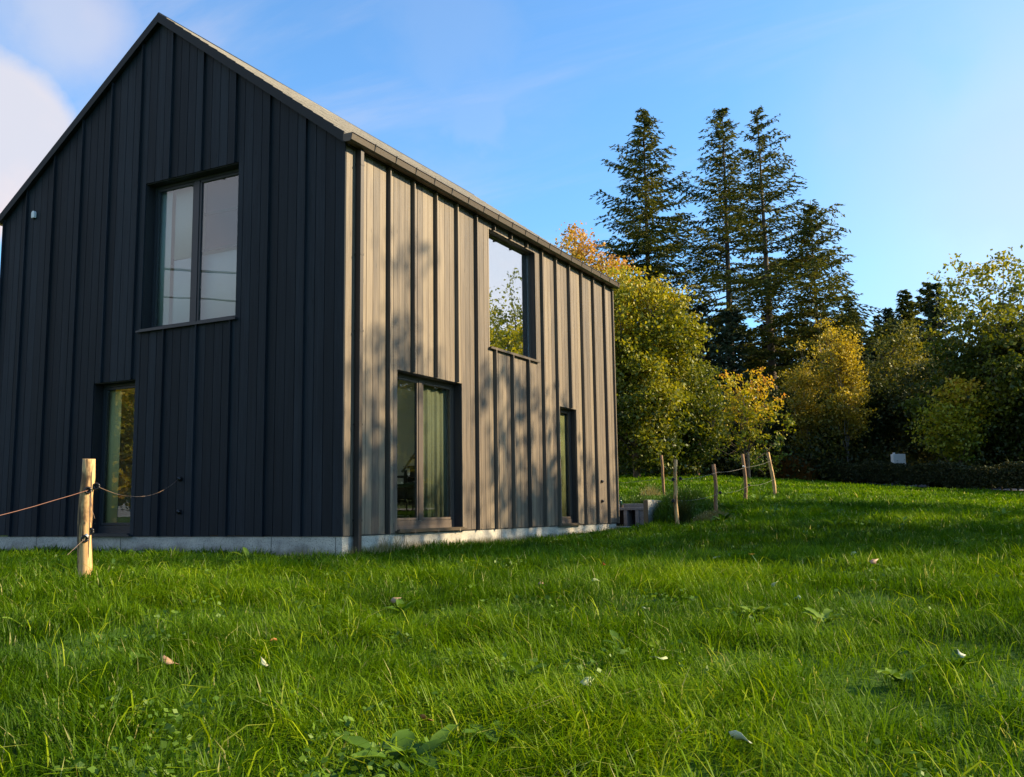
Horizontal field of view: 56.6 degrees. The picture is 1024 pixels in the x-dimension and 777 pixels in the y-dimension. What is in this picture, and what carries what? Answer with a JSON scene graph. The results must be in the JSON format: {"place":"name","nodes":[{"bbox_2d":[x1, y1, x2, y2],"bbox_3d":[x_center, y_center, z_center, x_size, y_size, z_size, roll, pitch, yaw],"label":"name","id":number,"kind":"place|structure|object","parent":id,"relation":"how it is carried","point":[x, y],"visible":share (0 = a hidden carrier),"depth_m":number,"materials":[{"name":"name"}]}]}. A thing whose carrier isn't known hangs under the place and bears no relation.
{"place":"outdoors","nodes":[
{"label":"outdoors","id":0,"kind":"place"},
{"bbox_2d":[397,500,411,520],"bbox_3d":[-1.927,1.803,15.243,0.440,0.921,0.493,-7,-10,41],"label":"dining chair","id":1,"kind":"object","parent":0,"point":[405,501],"visible":0.12,"depth_m":15.23,"materials":[{"name":"black plastic"}]},
{"bbox_2d":[397,484,413,487],"bbox_3d":[-1.916,2.015,16.206,1.700,0.745,0.840,-2,-7,10],"label":"dining table","id":2,"kind":"object","parent":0,"point":[404,485],"visible":0.06,"depth_m":15.82,"materials":[{"name":"brown wood"}]},
{"bbox_2d":[0,473,1023,776],"bbox_3d":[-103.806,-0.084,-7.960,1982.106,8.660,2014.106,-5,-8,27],"label":"ground","id":3,"kind":"structure","parent":0,"point":[878,681],"depth_m":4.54,"materials":[{"name":"green plant"}]},
{"bbox_2d":[2,616,46,628],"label":"dock plant","id":4,"kind":"object","parent":3,"relation":"on","point":[26,621],"visible":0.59,"depth_m":5.66,"materials":[{"name":"green plant"}]},
{"bbox_2d":[77,459,99,577],"bbox_3d":[-3.628,1.242,8.114,0.170,1.290,0.133,-5,-8,27],"label":"fence post","id":5,"kind":"object","parent":3,"relation":"on","point":[85,530],"visible":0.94,"depth_m":8.10,"materials":[{"name":"beige wood"}]},
{"bbox_2d":[0,490,87,515],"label":"rope","id":6,"kind":"object","parent":5,"relation":"attached to","point":[43,503],"visible":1,"depth_m":7.56,"materials":[{"name":"brown"}]},
{"bbox_2d":[109,558,124,565],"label":"dock plant","id":7,"kind":"object","parent":3,"relation":"on","point":[114,561],"visible":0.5,"depth_m":9.33,"materials":[{"name":"green plant"}]},
{"bbox_2d":[95,640,159,670],"bbox_3d":[-1.893,1.340,4.776,0.231,0.172,0.297,-5,-8,27],"label":"dock plant","id":8,"kind":"object","parent":3,"relation":"on","point":[131,654],"visible":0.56,"depth_m":4.75,"materials":[{"name":"green plant"}]},
{"bbox_2d":[161,655,176,664],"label":"fallen leaf","id":9,"kind":"object","parent":3,"relation":"on","point":[169,660],"visible":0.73,"depth_m":4.79,"materials":[{"name":"brown"}]},
{"bbox_2d":[231,547,263,558],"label":"dock plant","id":10,"kind":"object","parent":3,"relation":"on","point":[245,550],"visible":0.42,"depth_m":11.35,"materials":[{"name":"green plant"}]},
{"bbox_2d":[0,12,619,556],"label":"house","id":11,"kind":"structure","parent":3,"relation":"on","point":[380,284],"depth_m":14.60,"materials":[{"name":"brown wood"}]},
{"bbox_2d":[105,389,121,525],"bbox_3d":[-6.199,0.972,14.805,0.260,2.400,0.009,-4,-8,26],"label":"curtain","id":12,"kind":"object","parent":11,"relation":"hanging from","point":[112,482],"visible":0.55,"depth_m":14.79,"materials":[{"name":"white fabric"}]},
{"bbox_2d":[92,379,134,536],"bbox_3d":[-6.030,1.066,14.499,1.006,2.350,0.310,-5,-8,27],"label":"garden door","id":13,"kind":"structure","parent":11,"relation":"in","point":[101,394],"depth_m":14.72,"materials":[{"name":"grey metal"}]},
{"bbox_2d":[157,191,172,325],"bbox_3d":[-5.383,-1.997,14.740,0.250,2.350,0.008,-4,-8,26],"label":"curtain","id":14,"kind":"object","parent":11,"relation":"hanging from","point":[165,259],"visible":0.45,"depth_m":14.74,"materials":[{"name":"white fabric"}]},
{"bbox_2d":[174,186,192,259],"bbox_3d":[-4.981,-2.596,14.673,0.590,1.190,0.011,-5,-8,28],"label":"curtain","id":15,"kind":"object","parent":11,"relation":"hanging from","point":[183,225],"visible":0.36,"depth_m":14.72,"materials":[{"name":"white fabric"}]},
{"bbox_2d":[135,163,238,332],"bbox_3d":[-4.746,-2.058,14.237,1.992,2.342,0.359,-5,-8,27],"label":"window","id":16,"kind":"structure","parent":11,"relation":"in","point":[221,214],"depth_m":14.38,"materials":[{"name":"grey"}]},
{"bbox_2d":[172,249,236,323],"bbox_3d":[-4.535,-1.486,14.304,1.560,1.100,0.014,-5,-8,27],"label":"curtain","id":17,"kind":"object","parent":11,"relation":"hanging from","point":[218,291],"visible":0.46,"depth_m":14.31,"materials":[{"name":"white fabric"}]},
{"bbox_2d":[396,370,466,532],"bbox_3d":[-1.287,0.982,14.375,0.280,2.326,1.917,-5,-8,27],"label":"garden door","id":18,"kind":"structure","parent":11,"relation":"in","point":[404,525],"depth_m":14.68,"materials":[{"name":"black metal"}]},
{"bbox_2d":[423,385,446,517],"bbox_3d":[-1.220,0.936,14.906,0.052,2.440,0.722,-5,-8,27],"label":"curtain","id":19,"kind":"object","parent":11,"relation":"hanging from","point":[434,458],"visible":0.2,"depth_m":14.90,"materials":[{"name":"white fabric"}]},
{"bbox_2d":[489,230,539,362],"bbox_3d":[-0.031,-1.623,17.190,0.242,2.117,1.916,-5,-8,27],"label":"window","id":20,"kind":"structure","parent":11,"relation":"in","point":[511,266],"depth_m":17.39,"materials":[{"name":"black"}]},
{"bbox_2d":[560,413,567,516],"bbox_3d":[0.928,1.460,18.929,0.026,2.410,0.820,-5,-8,28],"label":"curtain","id":21,"kind":"object","parent":11,"relation":"hanging from","point":[563,465],"visible":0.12,"depth_m":19.12,"materials":[{"name":"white fabric"}]},
{"bbox_2d":[560,407,581,525],"bbox_3d":[1.056,1.541,18.829,0.255,2.323,0.950,-5,-8,27],"label":"garden door","id":22,"kind":"structure","parent":11,"relation":"in","point":[572,520],"depth_m":19.17,"materials":[{"name":"black metal"}]},
{"bbox_2d":[376,533,410,551],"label":"grass tuft","id":23,"kind":"object","parent":3,"relation":"on","point":[386,545],"visible":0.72,"depth_m":13.08,"materials":[{"name":"plant"}]},
{"bbox_2d":[331,729,460,773],"bbox_3d":[-0.414,1.322,3.433,0.468,0.105,0.352,1,-7,-11],"label":"dock plant","id":24,"kind":"object","parent":3,"relation":"on","point":[404,743],"visible":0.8,"depth_m":3.48,"materials":[{"name":"green plant"}]},
{"bbox_2d":[380,598,418,612],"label":"dock plant","id":25,"kind":"object","parent":3,"relation":"on","point":[401,604],"visible":0.9,"depth_m":6.50,"materials":[{"name":"green plant"}]},
{"bbox_2d":[377,723,461,757],"bbox_3d":[-0.342,1.331,3.535,0.322,0.108,0.239,0,-7,-9],"label":"dock plant","id":26,"kind":"object","parent":3,"relation":"on","point":[442,733],"visible":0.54,"depth_m":3.54,"materials":[{"name":"green plant"}]},
{"bbox_2d":[348,524,624,553],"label":"dry grass","id":27,"kind":"structure","parent":3,"relation":"on","point":[382,547],"depth_m":13.80,"materials":[{"name":"plant"}]},
{"bbox_2d":[461,720,522,743],"bbox_3d":[-0.068,1.355,3.730,0.236,0.066,0.255,-2,-7,11],"label":"dock plant","id":28,"kind":"object","parent":3,"relation":"on","point":[491,733],"visible":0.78,"depth_m":3.74,"materials":[{"name":"green plant"}]},
{"bbox_2d":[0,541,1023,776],"bbox_3d":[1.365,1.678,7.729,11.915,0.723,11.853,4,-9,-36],"label":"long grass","id":29,"kind":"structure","parent":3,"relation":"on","point":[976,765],"depth_m":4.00,"materials":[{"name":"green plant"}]},
{"bbox_2d":[0,495,1023,776],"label":"clover","id":30,"kind":"object","parent":3,"relation":"on","point":[920,769],"visible":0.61,"depth_m":3.94,"materials":[{"name":"green plant"}]},
{"bbox_2d":[508,661,547,681],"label":"dock plant","id":31,"kind":"object","parent":3,"relation":"on","point":[516,665],"visible":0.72,"depth_m":4.52,"materials":[{"name":"green plant"}]},
{"bbox_2d":[580,677,593,685],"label":"fallen leaf","id":32,"kind":"object","parent":3,"relation":"on","point":[586,680],"visible":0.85,"depth_m":4.29,"materials":[{"name":"beige"}]},
{"bbox_2d":[554,220,643,328],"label":"autumn tree","id":33,"kind":"object","parent":3,"relation":"on","point":[580,250],"visible":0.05,"depth_m":40.85,"materials":[{"name":"orange plant"}]},
{"bbox_2d":[602,629,629,648],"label":"dock plant","id":34,"kind":"object","parent":3,"relation":"on","point":[614,635],"visible":0.63,"depth_m":5.27,"materials":[{"name":"green plant"}]},
{"bbox_2d":[616,507,643,525],"bbox_3d":[2.388,3.048,22.570,1.800,0.432,0.440,-5,-8,27],"label":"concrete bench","id":35,"kind":"object","parent":3,"relation":"on","point":[629,516],"visible":0.31,"depth_m":22.22,"materials":[{"name":"grey concrete"}]},
{"bbox_2d":[619,503,642,507],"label":"retaining wall","id":36,"kind":"structure","parent":3,"relation":"on","point":[633,505],"depth_m":23.52,"materials":[{"name":"concrete"}]},
{"bbox_2d":[619,493,663,503],"bbox_3d":[2.024,2.921,24.706,6.400,0.440,1.011,-5,-8,27],"label":"weed strip","id":37,"kind":"object","parent":3,"relation":"on","point":[628,500],"visible":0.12,"depth_m":23.98,"materials":[{"name":"green plant"}]},
{"bbox_2d":[637,483,661,497],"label":"dry grass tuft","id":38,"kind":"object","parent":3,"relation":"on","point":[648,491],"visible":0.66,"depth_m":25.57,"materials":[{"name":"beige plant"}]},
{"bbox_2d":[585,108,718,352],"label":"fir tree","id":39,"kind":"object","parent":3,"relation":"on","point":[648,236],"visible":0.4,"depth_m":65.67,"materials":[{"name":"green plant"}]},
{"bbox_2d":[643,500,660,523],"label":"retaining wall","id":40,"kind":"structure","parent":3,"relation":"on","point":[649,506],"depth_m":20.67,"materials":[{"name":"concrete"}]},
{"bbox_2d":[599,263,717,477],"bbox_3d":[4.880,-0.476,38.355,6.779,8.970,6.522,-7,-10,39],"label":"oak tree","id":41,"kind":"object","parent":3,"relation":"on","point":[645,362],"visible":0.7,"depth_m":36.88,"materials":[{"name":"green plant"}]},
{"bbox_2d":[660,455,665,495],"bbox_3d":[4.085,2.488,25.582,0.154,1.401,0.086,-5,-8,27],"label":"fence post","id":42,"kind":"object","parent":3,"relation":"on","point":[662,473],"visible":0.75,"depth_m":25.59,"materials":[{"name":"wood"}]},
{"bbox_2d":[671,459,681,525],"bbox_3d":[2.971,2.025,17.120,0.208,1.501,0.106,-2,-7,10],"label":"fence post","id":43,"kind":"object","parent":3,"relation":"on","point":[675,497],"visible":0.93,"depth_m":17.13,"materials":[{"name":"brown wood"}]},
{"bbox_2d":[651,484,708,522],"bbox_3d":[3.732,2.544,21.034,1.287,0.888,2.454,-5,-8,27],"label":"weed clump","id":44,"kind":"object","parent":3,"relation":"on","point":[662,512],"visible":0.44,"depth_m":20.75,"materials":[{"name":"green plant"}]},
{"bbox_2d":[664,486,700,524],"bbox_3d":[3.121,2.167,17.427,0.978,0.807,0.904,-5,-8,27],"label":"weed clump","id":45,"kind":"object","parent":3,"relation":"on","point":[685,515],"visible":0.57,"depth_m":17.28,"materials":[{"name":"green plant"}]},
{"bbox_2d":[637,354,733,475],"bbox_3d":[6.926,1.249,39.579,4.521,5.584,4.477,-2,-7,9],"label":"oak tree","id":46,"kind":"object","parent":3,"relation":"on","point":[704,429],"visible":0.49,"depth_m":38.63,"materials":[{"name":"green plant"}]},
{"bbox_2d":[676,339,706,384],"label":"spruce tree","id":47,"kind":"object","parent":3,"relation":"on","point":[692,354],"visible":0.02,"depth_m":57.64,"materials":[{"name":"green plant"}]},
{"bbox_2d":[666,497,727,522],"bbox_3d":[3.925,2.605,20.242,1.355,0.611,1.934,-5,-8,27],"label":"weed clump","id":48,"kind":"object","parent":3,"relation":"on","point":[704,505],"visible":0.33,"depth_m":20.00,"materials":[{"name":"green plant"}]},
{"bbox_2d":[692,508,732,521],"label":"weed clump","id":49,"kind":"object","parent":3,"relation":"on","point":[708,516],"visible":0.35,"depth_m":19.01,"materials":[{"name":"green plant"}]},
{"bbox_2d":[643,107,788,383],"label":"fir tree","id":50,"kind":"object","parent":3,"relation":"on","point":[726,209],"visible":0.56,"depth_m":67.92,"materials":[{"name":"green plant"}]},
{"bbox_2d":[705,321,726,383],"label":"spruce tree","id":51,"kind":"object","parent":3,"relation":"on","point":[713,340],"visible":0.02,"depth_m":73.05,"materials":[{"name":"green plant"}]},
{"bbox_2d":[689,303,744,418],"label":"spruce tree","id":52,"kind":"object","parent":3,"relation":"on","point":[701,321],"visible":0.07,"depth_m":59.53,"materials":[{"name":"green plant"}]},
{"bbox_2d":[712,464,721,513],"bbox_3d":[4.184,2.246,19.386,0.108,1.413,0.203,2,-8,-17],"label":"fence post","id":53,"kind":"object","parent":3,"relation":"on","point":[715,487],"visible":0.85,"depth_m":19.43,"materials":[{"name":"brown wood"}]},
{"bbox_2d":[711,512,735,519],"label":"dock plant","id":54,"kind":"object","parent":3,"relation":"on","point":[722,516],"visible":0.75,"depth_m":18.30,"materials":[{"name":"green plant"}]},
{"bbox_2d":[720,504,737,509],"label":"dock plant","id":55,"kind":"object","parent":3,"relation":"on","point":[731,507],"visible":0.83,"depth_m":20.28,"materials":[{"name":"green plant"}]},
{"bbox_2d":[699,393,766,472],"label":"understorey tree","id":56,"kind":"object","parent":3,"relation":"on","point":[731,433],"visible":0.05,"depth_m":47.63,"materials":[{"name":"green plant"}]},
{"bbox_2d":[705,310,763,421],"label":"spruce tree","id":57,"kind":"object","parent":3,"relation":"on","point":[725,331],"visible":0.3,"depth_m":57.04,"materials":[{"name":"green plant"}]},
{"bbox_2d":[729,730,751,742],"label":"fallen leaf","id":58,"kind":"object","parent":3,"relation":"on","point":[741,737],"visible":0.98,"depth_m":3.50,"materials":[{"name":"grey plant"}]},
{"bbox_2d":[741,454,749,500],"bbox_3d":[5.702,2.296,23.173,0.167,1.398,0.185,-1,-7,2],"label":"fence post","id":59,"kind":"object","parent":3,"relation":"on","point":[744,474],"visible":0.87,"depth_m":23.19,"materials":[{"name":"brown wood"}]},
{"bbox_2d":[711,309,786,418],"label":"spruce tree","id":60,"kind":"object","parent":3,"relation":"on","point":[738,319],"visible":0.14,"depth_m":62.59,"materials":[{"name":"green plant"}]},
{"bbox_2d":[747,452,750,477],"bbox_3d":[9.637,3.290,38.708,0.139,1.381,0.134,-5,-8,27],"label":"fence post","id":61,"kind":"object","parent":3,"relation":"on","point":[748,467],"visible":0.75,"depth_m":38.69,"materials":[{"name":"wood"}]},
{"bbox_2d":[740,330,759,397],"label":"spruce tree","id":62,"kind":"object","parent":3,"relation":"on","point":[752,339],"visible":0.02,"depth_m":70.52,"materials":[{"name":"green plant"}]},
{"bbox_2d":[705,366,796,477],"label":"beech tree","id":63,"kind":"object","parent":3,"relation":"on","point":[753,434],"visible":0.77,"depth_m":42.60,"materials":[{"name":"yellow plant"}]},
{"bbox_2d":[738,605,773,614],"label":"dock plant","id":64,"kind":"object","parent":3,"relation":"on","point":[762,608],"visible":0.55,"depth_m":6.14,"materials":[{"name":"green plant"}]},
{"bbox_2d":[746,491,770,501],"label":"dock plant","id":65,"kind":"object","parent":3,"relation":"on","point":[758,497],"visible":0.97,"depth_m":21.21,"materials":[{"name":"green plant"}]},
{"bbox_2d":[766,452,776,494],"bbox_3d":[7.095,2.441,25.964,0.250,1.414,0.114,-5,-8,27],"label":"fence post","id":66,"kind":"object","parent":3,"relation":"on","point":[771,473],"visible":0.79,"depth_m":25.94,"materials":[{"name":"brown wood"}]},
{"bbox_2d":[691,106,853,402],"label":"fir tree","id":67,"kind":"object","parent":3,"relation":"on","point":[769,292],"visible":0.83,"depth_m":60.56,"materials":[{"name":"green plant"}]},
{"bbox_2d":[748,311,805,410],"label":"spruce tree","id":68,"kind":"object","parent":3,"relation":"on","point":[778,363],"visible":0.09,"depth_m":64.31,"materials":[{"name":"green plant"}]},
{"bbox_2d":[765,333,810,409],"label":"spruce tree","id":69,"kind":"object","parent":3,"relation":"on","point":[792,360],"visible":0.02,"depth_m":63.78,"materials":[{"name":"green plant"}]},
{"bbox_2d":[758,450,818,480],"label":"bracken patch","id":70,"kind":"object","parent":3,"relation":"on","point":[801,474],"visible":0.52,"depth_m":45.86,"materials":[{"name":"brown plant"}]},
{"bbox_2d":[751,384,831,460],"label":"understorey tree","id":71,"kind":"object","parent":3,"relation":"on","point":[776,426],"visible":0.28,"depth_m":49.20,"materials":[{"name":"green plant"}]},
{"bbox_2d":[777,338,831,459],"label":"birch tree","id":72,"kind":"object","parent":3,"relation":"on","point":[803,402],"visible":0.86,"depth_m":47.72,"materials":[{"name":"green plant"}]},
{"bbox_2d":[790,319,834,384],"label":"spruce tree","id":73,"kind":"object","parent":3,"relation":"on","point":[805,358],"visible":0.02,"depth_m":69.59,"materials":[{"name":"green plant"}]},
{"bbox_2d":[617,404,1022,488],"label":"undergrowth","id":74,"kind":"object","parent":3,"relation":"on","point":[854,454],"visible":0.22,"depth_m":45.90,"materials":[{"name":"green plant"}]},
{"bbox_2d":[807,349,832,385],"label":"spruce tree","id":75,"kind":"object","parent":3,"relation":"on","point":[811,358],"visible":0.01,"depth_m":63.24,"materials":[{"name":"green plant"}]},
{"bbox_2d":[812,308,831,360],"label":"spruce tree","id":76,"kind":"object","parent":3,"relation":"on","point":[824,323],"depth_m":76.76,"materials":[{"name":"green plant"}]},
{"bbox_2d":[803,607,843,622],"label":"dock plant","id":77,"kind":"object","parent":3,"relation":"on","point":[824,616],"visible":0.97,"depth_m":5.87,"materials":[{"name":"green plant"}]},
{"bbox_2d":[734,199,915,408],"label":"fir tree","id":78,"kind":"object","parent":3,"relation":"on","point":[814,266],"visible":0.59,"depth_m":57.47,"materials":[{"name":"green plant"}]},
{"bbox_2d":[788,388,869,458],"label":"understorey tree","id":79,"kind":"object","parent":3,"relation":"on","point":[822,400],"visible":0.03,"depth_m":50.64,"materials":[{"name":"green plant"}]},
{"bbox_2d":[823,518,847,525],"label":"dock plant","id":80,"kind":"object","parent":3,"relation":"on","point":[839,521],"visible":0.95,"depth_m":15.11,"materials":[{"name":"green plant"}]},
{"bbox_2d":[803,314,880,461],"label":"birch tree","id":81,"kind":"object","parent":3,"relation":"on","point":[847,405],"visible":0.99,"depth_m":46.25,"materials":[{"name":"yellow plant"}]},
{"bbox_2d":[840,296,866,345],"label":"fir tree","id":82,"kind":"object","parent":3,"relation":"on","point":[851,305],"visible":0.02,"depth_m":84.01,"materials":[{"name":"green plant"}]},
{"bbox_2d":[838,356,884,407],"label":"understorey tree","id":83,"kind":"object","parent":3,"relation":"on","point":[866,368],"depth_m":52.50,"materials":[{"name":"green plant"}]},
{"bbox_2d":[854,347,873,378],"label":"spruce tree","id":84,"kind":"object","parent":3,"relation":"on","point":[864,355],"visible":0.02,"depth_m":66.23,"materials":[{"name":"green plant"}]},
{"bbox_2d":[869,313,883,336],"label":"fir tree","id":85,"kind":"object","parent":3,"relation":"on","point":[874,317],"visible":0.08,"depth_m":87.03,"materials":[{"name":"green plant"}]},
{"bbox_2d":[869,334,884,360],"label":"spruce tree","id":86,"kind":"object","parent":3,"relation":"on","point":[874,354],"visible":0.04,"depth_m":69.71,"materials":[{"name":"green plant"}]},
{"bbox_2d":[845,356,925,460],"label":"understorey tree","id":87,"kind":"object","parent":3,"relation":"on","point":[884,422],"visible":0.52,"depth_m":47.74,"materials":[{"name":"green plant"}]},
{"bbox_2d":[869,307,901,376],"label":"spruce tree","id":88,"kind":"object","parent":3,"relation":"on","point":[888,313],"visible":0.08,"depth_m":69.67,"materials":[{"name":"green plant"}]},
{"bbox_2d":[891,453,905,483],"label":"utility box","id":89,"kind":"object","parent":3,"relation":"on","point":[897,458],"visible":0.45,"depth_m":43.35,"materials":[{"name":"white paint"}]},
{"bbox_2d":[861,315,943,457],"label":"understorey tree","id":90,"kind":"object","parent":3,"relation":"on","point":[896,338],"visible":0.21,"depth_m":49.81,"materials":[{"name":"green plant"}]},
{"bbox_2d":[894,514,911,522],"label":"dock plant","id":91,"kind":"object","parent":3,"relation":"on","point":[904,519],"visible":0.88,"depth_m":15.41,"materials":[{"name":"green plant"}]},
{"bbox_2d":[870,664,937,681],"bbox_3d":[1.796,1.310,4.394,0.252,0.089,0.220,3,-8,-26],"label":"dock plant","id":92,"kind":"object","parent":3,"relation":"on","point":[895,675],"visible":0.96,"depth_m":4.37,"materials":[{"name":"green plant"}]},
{"bbox_2d":[790,455,1023,490],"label":"hedge","id":93,"kind":"object","parent":3,"relation":"on","point":[952,474],"visible":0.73,"depth_m":39.21,"materials":[{"name":"green plant"}]},
{"bbox_2d":[891,289,925,347],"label":"fir tree","id":94,"kind":"object","parent":3,"relation":"on","point":[905,307],"visible":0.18,"depth_m":78.64,"materials":[{"name":"green plant"}]},
{"bbox_2d":[906,322,923,346],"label":"spruce tree","id":95,"kind":"object","parent":3,"relation":"on","point":[919,332],"depth_m":76.27,"materials":[{"name":"green plant"}]},
{"bbox_2d":[874,351,970,462],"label":"understorey tree","id":96,"kind":"object","parent":3,"relation":"on","point":[920,376],"visible":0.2,"depth_m":45.74,"materials":[{"name":"green plant"}]},
{"bbox_2d":[905,282,964,360],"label":"spruce tree","id":97,"kind":"object","parent":3,"relation":"on","point":[931,307],"visible":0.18,"depth_m":73.89,"materials":[{"name":"green plant"}]},
{"bbox_2d":[912,281,958,353],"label":"fir tree","id":98,"kind":"object","parent":3,"relation":"on","point":[921,307],"visible":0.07,"depth_m":81.81,"materials":[{"name":"green plant"}]},
{"bbox_2d":[905,372,999,465],"bbox_3d":[18.519,2.002,40.069,3.627,5.235,3.058,-1,-7,3],"label":"tree","id":99,"kind":"object","parent":3,"relation":"on","point":[951,417],"visible":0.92,"depth_m":39.56,"materials":[{"name":"green plant"}]},
{"bbox_2d":[896,244,1023,467],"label":"tree","id":100,"kind":"object","parent":3,"relation":"on","point":[953,366],"visible":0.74,"depth_m":40.36,"materials":[{"name":"green plant"}]},
{"bbox_2d":[941,650,983,667],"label":"dock plant","id":101,"kind":"object","parent":3,"relation":"on","point":[960,660],"visible":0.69,"depth_m":4.62,"materials":[{"name":"green plant"}]},
{"bbox_2d":[951,294,1023,464],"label":"understorey tree","id":102,"kind":"object","parent":3,"relation":"on","point":[1001,330],"visible":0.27,"depth_m":39.92,"materials":[{"name":"green plant"}]},
{"bbox_2d":[993,508,1013,515],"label":"dock plant","id":103,"kind":"object","parent":3,"relation":"on","point":[1004,511],"visible":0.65,"depth_m":17.10,"materials":[{"name":"green plant"}]},
{"bbox_2d":[0,0,1023,397],"label":"sky","id":104,"kind":"structure","parent":0,"point":[907,116],"materials":[{"name":"blue"}]},
{"bbox_2d":[860,480,1022,489],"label":"road","id":105,"kind":"structure","parent":0,"point":[921,485],"depth_m":39.75,"materials":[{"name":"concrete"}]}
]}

